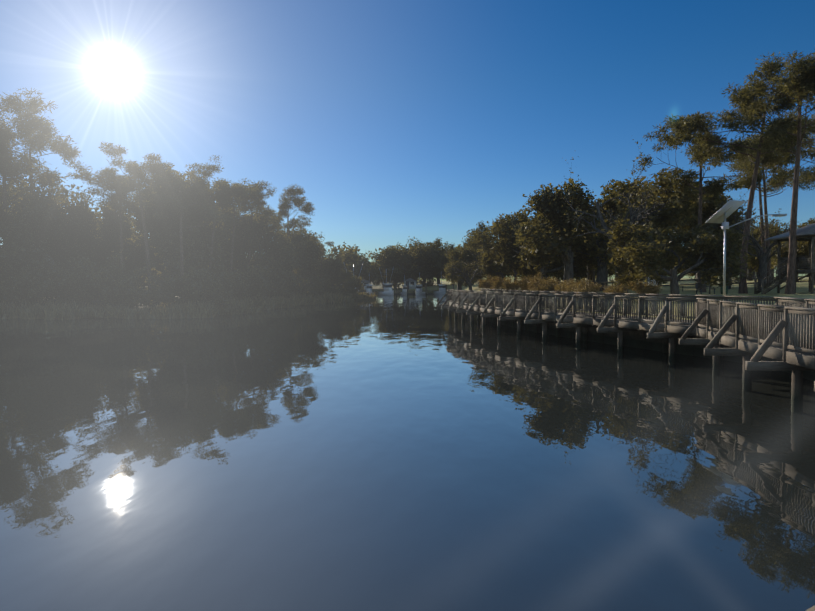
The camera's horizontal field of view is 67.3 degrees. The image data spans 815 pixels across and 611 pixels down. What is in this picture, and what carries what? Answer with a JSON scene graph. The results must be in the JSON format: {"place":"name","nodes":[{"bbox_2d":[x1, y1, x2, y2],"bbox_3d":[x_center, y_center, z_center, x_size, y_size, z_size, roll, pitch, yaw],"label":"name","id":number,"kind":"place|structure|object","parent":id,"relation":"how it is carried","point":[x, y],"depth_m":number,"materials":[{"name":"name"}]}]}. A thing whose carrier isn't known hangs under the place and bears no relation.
{"place":"outdoors","nodes":[
{"label":"outdoors","id":0,"kind":"place"},
{"bbox_2d":[0,294,814,610],"bbox_3d":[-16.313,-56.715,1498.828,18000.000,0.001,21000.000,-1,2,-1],"label":"water","id":1,"kind":"structure","parent":0,"point":[408,452],"depth_m":10.74,"materials":[{"name":"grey liquid"}]},
{"bbox_2d":[366,276,373,294],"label":"sail boat","id":2,"kind":"object","parent":1,"relation":"on","point":[368,288],"depth_m":145.51,"materials":[{"name":"grey"}]},
{"bbox_2d":[378,267,393,294],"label":"boat","id":3,"kind":"object","parent":1,"relation":"in","point":[388,290],"depth_m":144.05,"materials":[{"name":"grey plastic"}]},
{"bbox_2d":[400,275,406,294],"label":"boat","id":4,"kind":"object","parent":1,"relation":"on","point":[404,289],"depth_m":144.93,"materials":[{"name":"grey"}]},
{"bbox_2d":[415,273,425,294],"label":"cruiser boat","id":5,"kind":"object","parent":1,"relation":"on","point":[418,291],"depth_m":143.43,"materials":[{"name":"grey plastic"}]},
{"bbox_2d":[433,278,445,294],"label":"cruiser boat","id":6,"kind":"object","parent":1,"relation":"on","point":[442,289],"depth_m":144.00,"materials":[{"name":"grey plastic"}]},
{"bbox_2d":[0,0,814,280],"label":"sky","id":7,"kind":"structure","parent":0,"point":[424,120],"materials":[{"name":"blue"}]},
{"bbox_2d":[43,277,814,330],"bbox_3d":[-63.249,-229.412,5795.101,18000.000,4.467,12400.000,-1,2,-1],"label":"ground","id":8,"kind":"structure","parent":0,"point":[802,288],"depth_m":62.55,"materials":[{"name":"green plant"}]},
{"bbox_2d":[0,140,21,191],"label":"pine","id":9,"kind":"object","parent":8,"relation":"on","point":[3,158],"depth_m":67.33,"materials":[{"name":"green plant"}]},
{"bbox_2d":[0,177,36,212],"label":"oak","id":10,"kind":"object","parent":8,"relation":"on","point":[10,184],"depth_m":83.05,"materials":[{"name":"green plant"}]},
{"bbox_2d":[0,298,58,318],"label":"reeds","id":11,"kind":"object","parent":8,"relation":"on","point":[11,312],"depth_m":61.28,"materials":[{"name":"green plant"}]},
{"bbox_2d":[18,308,51,318],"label":"marsh","id":12,"kind":"structure","parent":8,"relation":"on","point":[32,315],"depth_m":59.13,"materials":[{"name":"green plant"}]},
{"bbox_2d":[0,169,74,303],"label":"oak","id":13,"kind":"object","parent":8,"relation":"on","point":[33,226],"depth_m":65.08,"materials":[{"name":"green plant"}]},
{"bbox_2d":[0,184,74,257],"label":"oak","id":14,"kind":"object","parent":8,"relation":"on","point":[65,191],"depth_m":81.66,"materials":[{"name":"green plant"}]},
{"bbox_2d":[0,87,78,251],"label":"pine","id":15,"kind":"object","parent":8,"relation":"on","point":[14,167],"depth_m":67.17,"materials":[{"name":"green plant"}]},
{"bbox_2d":[0,108,81,206],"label":"pine","id":16,"kind":"object","parent":8,"relation":"on","point":[63,155],"depth_m":68.67,"materials":[{"name":"green plant"}]},
{"bbox_2d":[21,303,67,318],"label":"marsh","id":17,"kind":"structure","parent":8,"relation":"on","point":[34,308],"depth_m":60.00,"materials":[{"name":"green plant"}]},
{"bbox_2d":[1,183,105,302],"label":"oak","id":18,"kind":"object","parent":8,"relation":"on","point":[81,236],"depth_m":70.88,"materials":[{"name":"green plant"}]},
{"bbox_2d":[21,304,99,317],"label":"reeds","id":19,"kind":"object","parent":8,"relation":"on","point":[55,308],"depth_m":60.48,"materials":[{"name":"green plant"}]},
{"bbox_2d":[41,301,100,319],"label":"reeds","id":20,"kind":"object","parent":8,"relation":"on","point":[66,314],"depth_m":58.17,"materials":[{"name":"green plant"}]},
{"bbox_2d":[70,198,136,271],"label":"oak","id":21,"kind":"object","parent":8,"relation":"on","point":[108,244],"depth_m":84.52,"materials":[{"name":"green plant"}]},
{"bbox_2d":[65,160,146,300],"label":"pine","id":22,"kind":"object","parent":8,"relation":"on","point":[132,208],"depth_m":71.58,"materials":[{"name":"green plant"}]},
{"bbox_2d":[83,305,131,317],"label":"marsh","id":23,"kind":"structure","parent":8,"relation":"on","point":[108,314],"depth_m":59.60,"materials":[{"name":"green plant"}]},
{"bbox_2d":[94,210,143,275],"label":"oak","id":24,"kind":"object","parent":8,"relation":"on","point":[126,239],"depth_m":101.55,"materials":[{"name":"green plant"}]},
{"bbox_2d":[116,192,149,289],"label":"pine","id":25,"kind":"object","parent":8,"relation":"on","point":[141,233],"depth_m":94.12,"materials":[{"name":"green plant"}]},
{"bbox_2d":[113,238,162,286],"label":"oak","id":26,"kind":"object","parent":8,"relation":"on","point":[128,253],"depth_m":98.89,"materials":[{"name":"green plant"}]},
{"bbox_2d":[98,141,188,303],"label":"pine","id":27,"kind":"object","parent":8,"relation":"on","point":[156,204],"depth_m":68.01,"materials":[{"name":"green plant"}]},
{"bbox_2d":[118,305,187,318],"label":"reeds","id":28,"kind":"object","parent":8,"relation":"on","point":[136,314],"depth_m":58.17,"materials":[{"name":"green plant"}]},
{"bbox_2d":[125,242,191,271],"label":"oak","id":29,"kind":"object","parent":8,"relation":"on","point":[131,260],"depth_m":100.36,"materials":[{"name":"green plant"}]},
{"bbox_2d":[128,266,215,306],"bbox_3d":[-23.093,-1.659,60.385,8.283,4.474,6.039,-1,2,-15],"label":"bush","id":30,"kind":"object","parent":8,"relation":"on","point":[189,286],"depth_m":59.62,"materials":[{"name":"green plant"}]},
{"bbox_2d":[155,300,190,311],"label":"marsh","id":31,"kind":"structure","parent":8,"relation":"on","point":[157,306],"depth_m":60.70,"materials":[{"name":"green plant"}]},
{"bbox_2d":[151,249,207,294],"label":"bush","id":32,"kind":"object","parent":8,"relation":"on","point":[173,270],"depth_m":70.10,"materials":[{"name":"green plant"}]},
{"bbox_2d":[125,165,235,300],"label":"oak","id":33,"kind":"object","parent":8,"relation":"on","point":[164,235],"depth_m":74.50,"materials":[{"name":"green plant"}]},
{"bbox_2d":[133,155,230,276],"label":"pine","id":34,"kind":"object","parent":8,"relation":"on","point":[195,188],"depth_m":68.33,"materials":[{"name":"green plant"}]},
{"bbox_2d":[146,302,218,318],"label":"reeds","id":35,"kind":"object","parent":8,"relation":"on","point":[169,313],"depth_m":57.83,"materials":[{"name":"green plant"}]},
{"bbox_2d":[124,209,264,273],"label":"oak","id":36,"kind":"object","parent":8,"relation":"on","point":[137,243],"depth_m":92.89,"materials":[{"name":"green plant"}]},
{"bbox_2d":[172,298,217,314],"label":"marsh","id":37,"kind":"structure","parent":8,"relation":"on","point":[191,303],"depth_m":59.67,"materials":[{"name":"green plant"}]},
{"bbox_2d":[170,303,224,314],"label":"marsh","id":38,"kind":"structure","parent":8,"relation":"on","point":[219,310],"depth_m":62.31,"materials":[{"name":"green plant"}]},
{"bbox_2d":[160,298,239,311],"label":"reeds","id":39,"kind":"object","parent":8,"relation":"on","point":[228,308],"depth_m":63.16,"materials":[{"name":"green plant"}]},
{"bbox_2d":[171,277,231,306],"bbox_3d":[-21.264,-1.261,62.630,6.759,3.650,4.928,-1,2,-3],"label":"bush","id":40,"kind":"object","parent":8,"relation":"on","point":[209,292],"depth_m":62.54,"materials":[{"name":"green plant"}]},
{"bbox_2d":[182,172,257,270],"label":"pine","id":41,"kind":"object","parent":8,"relation":"on","point":[223,191],"depth_m":74.70,"materials":[{"name":"green plant"}]},
{"bbox_2d":[208,216,267,272],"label":"oak","id":42,"kind":"object","parent":8,"relation":"on","point":[241,261],"depth_m":98.98,"materials":[{"name":"green plant"}]},
{"bbox_2d":[210,177,276,272],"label":"pine","id":43,"kind":"object","parent":8,"relation":"on","point":[257,193],"depth_m":82.88,"materials":[{"name":"green plant"}]},
{"bbox_2d":[218,180,282,272],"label":"pine","id":44,"kind":"object","parent":8,"relation":"on","point":[273,224],"depth_m":89.10,"materials":[{"name":"green plant"}]},
{"bbox_2d":[230,209,301,284],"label":"oak","id":45,"kind":"object","parent":8,"relation":"on","point":[277,255],"depth_m":89.62,"materials":[{"name":"green plant"}]},
{"bbox_2d":[253,204,284,233],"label":"pine","id":46,"kind":"object","parent":8,"relation":"on","point":[279,218],"depth_m":117.95,"materials":[{"name":"green plant"}]},
{"bbox_2d":[244,184,314,295],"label":"pine","id":47,"kind":"object","parent":8,"relation":"on","point":[285,207],"depth_m":99.35,"materials":[{"name":"green plant"}]},
{"bbox_2d":[285,227,326,271],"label":"oak","id":48,"kind":"object","parent":8,"relation":"on","point":[297,236],"depth_m":124.99,"materials":[{"name":"green plant"}]},
{"bbox_2d":[291,232,330,281],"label":"oak","id":49,"kind":"object","parent":8,"relation":"on","point":[310,251],"depth_m":102.22,"materials":[{"name":"green plant"}]},
{"bbox_2d":[316,241,333,277],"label":"pine","id":50,"kind":"object","parent":8,"relation":"on","point":[329,257],"depth_m":109.39,"materials":[{"name":"green plant"}]},
{"bbox_2d":[316,253,347,285],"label":"oak","id":51,"kind":"object","parent":8,"relation":"on","point":[330,269],"depth_m":110.21,"materials":[{"name":"green plant"}]},
{"bbox_2d":[318,242,371,279],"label":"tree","id":52,"kind":"object","parent":8,"relation":"on","point":[350,256],"depth_m":161.35,"materials":[{"name":"green plant"}]},
{"bbox_2d":[360,279,368,289],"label":"marina shed","id":53,"kind":"structure","parent":8,"relation":"on","point":[366,282],"depth_m":158.43,"materials":[{"name":"paint"}]},
{"bbox_2d":[357,291,376,298],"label":"bush","id":54,"kind":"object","parent":8,"relation":"on","point":[364,295],"depth_m":113.28,"materials":[{"name":"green plant"}]},
{"bbox_2d":[356,242,415,288],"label":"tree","id":55,"kind":"object","parent":8,"relation":"on","point":[374,273],"depth_m":161.32,"materials":[{"name":"green plant"}]},
{"bbox_2d":[369,243,440,284],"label":"tree","id":56,"kind":"object","parent":8,"relation":"on","point":[423,264],"depth_m":161.72,"materials":[{"name":"green plant"}]},
{"bbox_2d":[358,284,453,295],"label":"marina dock","id":57,"kind":"object","parent":8,"relation":"on","point":[426,290],"depth_m":141.90,"materials":[{"name":"grey wood"}]},
{"bbox_2d":[405,278,416,288],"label":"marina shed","id":58,"kind":"structure","parent":8,"relation":"on","point":[410,283],"depth_m":160.59,"materials":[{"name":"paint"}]},
{"bbox_2d":[393,244,435,285],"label":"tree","id":59,"kind":"object","parent":8,"relation":"on","point":[410,269],"depth_m":163.76,"materials":[{"name":"green plant"}]},
{"bbox_2d":[407,236,439,286],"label":"tree","id":60,"kind":"object","parent":8,"relation":"on","point":[418,245],"depth_m":169.02,"materials":[{"name":"green plant"}]},
{"bbox_2d":[414,248,447,284],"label":"tree","id":61,"kind":"object","parent":8,"relation":"on","point":[438,256],"depth_m":171.45,"materials":[{"name":"green plant"}]},
{"bbox_2d":[429,238,448,284],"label":"tree","id":62,"kind":"object","parent":8,"relation":"on","point":[438,242],"depth_m":170.87,"materials":[{"name":"green plant"}]},
{"bbox_2d":[436,243,458,284],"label":"tree","id":63,"kind":"object","parent":8,"relation":"on","point":[443,261],"depth_m":159.67,"materials":[{"name":"green plant"}]},
{"bbox_2d":[442,244,486,290],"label":"oak","id":64,"kind":"object","parent":8,"relation":"on","point":[457,256],"depth_m":108.27,"materials":[{"name":"green plant"}]},
{"bbox_2d":[445,253,483,291],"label":"tree","id":65,"kind":"object","parent":8,"relation":"on","point":[468,280],"depth_m":91.98,"materials":[{"name":"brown plant"}]},
{"bbox_2d":[470,247,482,270],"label":"tree","id":66,"kind":"object","parent":8,"relation":"on","point":[476,257],"depth_m":97.56,"materials":[{"name":"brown plant"}]},
{"bbox_2d":[477,278,493,290],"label":"shrub","id":67,"kind":"object","parent":8,"relation":"on","point":[484,282],"depth_m":79.59,"materials":[{"name":"brown plant"}]},
{"bbox_2d":[461,221,514,274],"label":"oak","id":68,"kind":"object","parent":8,"relation":"on","point":[482,228],"depth_m":137.66,"materials":[{"name":"green plant"}]},
{"bbox_2d":[484,273,494,287],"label":"shrub","id":69,"kind":"object","parent":8,"relation":"on","point":[490,278],"depth_m":81.57,"materials":[{"name":"brown plant"}]},
{"bbox_2d":[478,249,508,288],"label":"oak","id":70,"kind":"object","parent":8,"relation":"on","point":[488,267],"depth_m":85.55,"materials":[{"name":"green plant"}]},
{"bbox_2d":[490,275,512,289],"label":"shrub","id":71,"kind":"object","parent":8,"relation":"on","point":[499,281],"depth_m":76.50,"materials":[{"name":"brown plant"}]},
{"bbox_2d":[476,209,532,279],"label":"oak","id":72,"kind":"object","parent":8,"relation":"on","point":[517,218],"depth_m":77.95,"materials":[{"name":"green plant"}]},
{"bbox_2d":[502,277,520,290],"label":"shrub","id":73,"kind":"object","parent":8,"relation":"on","point":[510,287],"depth_m":66.51,"materials":[{"name":"brown plant"}]},
{"bbox_2d":[510,275,532,290],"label":"shrub","id":74,"kind":"object","parent":8,"relation":"on","point":[523,283],"depth_m":66.61,"materials":[{"name":"brown plant"}]},
{"bbox_2d":[526,278,537,291],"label":"shrub","id":75,"kind":"object","parent":8,"relation":"on","point":[531,286],"depth_m":53.14,"materials":[{"name":"brown plant"}]},
{"bbox_2d":[509,219,562,276],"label":"oak","id":76,"kind":"object","parent":8,"relation":"on","point":[547,273],"depth_m":117.51,"materials":[{"name":"green plant"}]},
{"bbox_2d":[530,285,544,291],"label":"shrub","id":77,"kind":"object","parent":8,"relation":"on","point":[538,288],"depth_m":49.95,"materials":[{"name":"brown plant"}]},
{"bbox_2d":[468,217,609,280],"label":"oak","id":78,"kind":"object","parent":8,"relation":"on","point":[508,248],"depth_m":71.82,"materials":[{"name":"green plant"}]},
{"bbox_2d":[528,270,557,286],"bbox_3d":[12.966,-2.225,58.794,2.189,2.478,3.036,-3,3,-42],"label":"shrub","id":79,"kind":"object","parent":8,"relation":"on","point":[539,275],"depth_m":58.84,"materials":[{"name":"brown plant"}]},
{"bbox_2d":[531,276,558,290],"bbox_3d":[12.122,-1.680,53.370,2.768,1.854,2.319,-1,2,-18],"label":"shrub","id":80,"kind":"object","parent":8,"relation":"on","point":[548,282],"depth_m":53.07,"materials":[{"name":"brown plant"}]},
{"bbox_2d":[545,279,565,292],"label":"shrub","id":81,"kind":"object","parent":8,"relation":"on","point":[549,288],"depth_m":51.59,"materials":[{"name":"brown plant"}]},
{"bbox_2d":[511,178,605,281],"bbox_3d":[14.624,-6.484,59.699,8.754,11.370,11.384,0,2,11],"label":"oak","id":82,"kind":"object","parent":8,"relation":"on","point":[545,238],"depth_m":56.99,"materials":[{"name":"green plant"}]},
{"bbox_2d":[554,282,574,297],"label":"shrub","id":83,"kind":"object","parent":8,"relation":"on","point":[559,290],"depth_m":43.53,"materials":[{"name":"brown plant"}]},
{"bbox_2d":[562,278,586,287],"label":"shrub","id":84,"kind":"object","parent":8,"relation":"on","point":[581,281],"depth_m":46.08,"materials":[{"name":"brown plant"}]},
{"bbox_2d":[532,215,624,285],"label":"oak","id":85,"kind":"object","parent":8,"relation":"on","point":[592,274],"depth_m":75.08,"materials":[{"name":"green plant"}]},
{"bbox_2d":[566,281,591,305],"bbox_3d":[11.155,-0.798,39.761,1.912,1.594,2.161,-2,3,-27],"label":"shrub","id":86,"kind":"object","parent":8,"relation":"on","point":[576,287],"depth_m":39.48,"materials":[{"name":"brown plant"}]},
{"bbox_2d":[572,281,600,301],"bbox_3d":[11.291,-0.880,38.555,1.984,1.619,1.430,-1,2,-2],"label":"shrub","id":87,"kind":"object","parent":8,"relation":"on","point":[593,289],"depth_m":38.40,"materials":[{"name":"brown plant"}]},
{"bbox_2d":[565,157,648,290],"bbox_3d":[21.043,-8.521,64.715,12.483,14.785,9.037,-9,9,-75],"label":"tree","id":88,"kind":"object","parent":8,"relation":"on","point":[601,274],"depth_m":63.78,"materials":[{"name":"brown plant"}]},
{"bbox_2d":[608,270,614,280],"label":"wood","id":89,"kind":"object","parent":8,"relation":"on","point":[610,274],"depth_m":174.70,"materials":[{"name":"green plant"}]},
{"bbox_2d":[601,283,628,300],"bbox_3d":[13.909,-0.829,40.801,1.682,1.402,1.901,1,3,37],"label":"shrub","id":90,"kind":"object","parent":8,"relation":"on","point":[619,289],"depth_m":40.62,"materials":[{"name":"brown plant"}]},
{"bbox_2d":[549,137,690,294],"bbox_3d":[17.160,-7.364,48.794,8.488,13.887,11.726,-1,2,-19],"label":"tree","id":91,"kind":"object","parent":8,"relation":"on","point":[634,216],"depth_m":49.01,"materials":[{"name":"plant"}]},
{"bbox_2d":[436,289,814,413],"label":"boardwalk","id":92,"kind":"structure","parent":8,"relation":"on","point":[763,337],"depth_m":23.75,"materials":[{"name":"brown wood"}]},
{"bbox_2d":[555,166,709,287],"bbox_3d":[23.614,-8.179,67.424,16.063,13.848,19.984,0,2,4],"label":"oak","id":93,"kind":"object","parent":8,"relation":"on","point":[690,193],"depth_m":62.10,"materials":[{"name":"green plant"}]},
{"bbox_2d":[606,241,672,287],"bbox_3d":[17.955,-3.172,47.314,4.852,5.329,4.017,0,2,16],"label":"oak","id":94,"kind":"object","parent":8,"relation":"on","point":[618,269],"depth_m":47.22,"materials":[{"name":"green plant"}]},
{"bbox_2d":[627,279,661,293],"bbox_3d":[15.743,-0.865,40.629,2.262,1.780,1.670,0,2,15],"label":"shrub","id":95,"kind":"object","parent":8,"relation":"on","point":[642,288],"depth_m":40.37,"materials":[{"name":"brown plant"}]},
{"bbox_2d":[644,230,684,283],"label":"oak","id":96,"kind":"object","parent":8,"relation":"on","point":[679,255],"depth_m":104.47,"materials":[{"name":"green plant"}]},
{"bbox_2d":[601,218,753,298],"bbox_3d":[18.735,-3.111,41.770,10.357,5.928,8.324,0,2,4],"label":"oak","id":97,"kind":"object","parent":8,"relation":"on","point":[645,245],"depth_m":41.52,"materials":[{"name":"green plant"}]},
{"bbox_2d":[661,215,693,266],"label":"oak","id":98,"kind":"object","parent":8,"relation":"on","point":[673,256],"depth_m":88.71,"materials":[{"name":"green plant"}]},
{"bbox_2d":[575,276,814,290],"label":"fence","id":99,"kind":"object","parent":8,"relation":"on","point":[693,280],"depth_m":63.82,"materials":[{"name":"brown wood"}]},
{"bbox_2d":[631,109,766,291],"bbox_3d":[27.458,-9.636,54.988,12.450,17.130,10.136,0,-5,5],"label":"pine","id":100,"kind":"object","parent":8,"relation":"on","point":[714,187],"depth_m":56.68,"materials":[{"name":"green plant"}]},
{"bbox_2d":[695,282,715,294],"bbox_3d":[23.980,-1.366,49.276,1.700,0.970,0.515,-1,2,-21],"label":"park bench","id":101,"kind":"object","parent":8,"relation":"on","point":[698,285],"depth_m":49.30,"materials":[{"name":"brown wood"}]},
{"bbox_2d":[669,185,760,282],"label":"oak","id":102,"kind":"object","parent":8,"relation":"on","point":[713,205],"depth_m":88.50,"materials":[{"name":"green plant"}]},
{"bbox_2d":[707,233,740,288],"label":"oak","id":103,"kind":"object","parent":8,"relation":"on","point":[737,266],"depth_m":62.55,"materials":[{"name":"green plant"}]},
{"bbox_2d":[667,53,814,293],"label":"pine","id":104,"kind":"object","parent":8,"relation":"on","point":[740,99],"depth_m":49.68,"materials":[{"name":"green plant"}]},
{"bbox_2d":[705,200,786,302],"bbox_3d":[16.477,-2.492,30.093,3.362,5.165,1.701,-1,2,-1],"label":"solar street light","id":105,"kind":"object","parent":8,"relation":"on","point":[725,211],"depth_m":29.99,"materials":[{"name":"silver metal"}]},
{"bbox_2d":[719,192,808,288],"bbox_3d":[35.028,-6.400,61.075,6.652,10.047,8.670,-4,4,-52],"label":"tree","id":106,"kind":"object","parent":8,"relation":"on","point":[764,258],"depth_m":60.30,"materials":[{"name":"brown plant"}]},
{"bbox_2d":[747,219,785,280],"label":"oak","id":107,"kind":"object","parent":8,"relation":"on","point":[753,263],"depth_m":118.48,"materials":[{"name":"green plant"}]},
{"bbox_2d":[724,129,814,252],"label":"pine","id":108,"kind":"object","parent":8,"relation":"on","point":[760,202],"depth_m":93.34,"materials":[{"name":"green plant"}]},
{"bbox_2d":[729,116,814,283],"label":"pine","id":109,"kind":"object","parent":8,"relation":"on","point":[777,184],"depth_m":74.52,"materials":[{"name":"green plant"}]},
{"bbox_2d":[739,218,814,278],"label":"oak","id":110,"kind":"object","parent":8,"relation":"on","point":[810,221],"depth_m":125.34,"materials":[{"name":"green plant"}]},
{"bbox_2d":[741,49,814,293],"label":"pine","id":111,"kind":"object","parent":8,"relation":"on","point":[800,88],"depth_m":44.20,"materials":[{"name":"green plant"}]},
{"bbox_2d":[755,241,808,278],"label":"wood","id":112,"kind":"object","parent":8,"relation":"on","point":[773,263],"depth_m":105.56,"materials":[{"name":"green plant"}]},
{"bbox_2d":[754,223,814,293],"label":"pavilion","id":113,"kind":"structure","parent":8,"relation":"on","point":[806,233],"depth_m":46.64,"materials":[{"name":"brown wood"}]},
{"bbox_2d":[765,107,814,181],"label":"pine","id":114,"kind":"object","parent":8,"relation":"on","point":[809,150],"depth_m":54.07,"materials":[{"name":"green plant"}]},
{"bbox_2d":[772,224,814,284],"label":"oak","id":115,"kind":"object","parent":8,"relation":"on","point":[802,248],"depth_m":65.33,"materials":[{"name":"green plant"}]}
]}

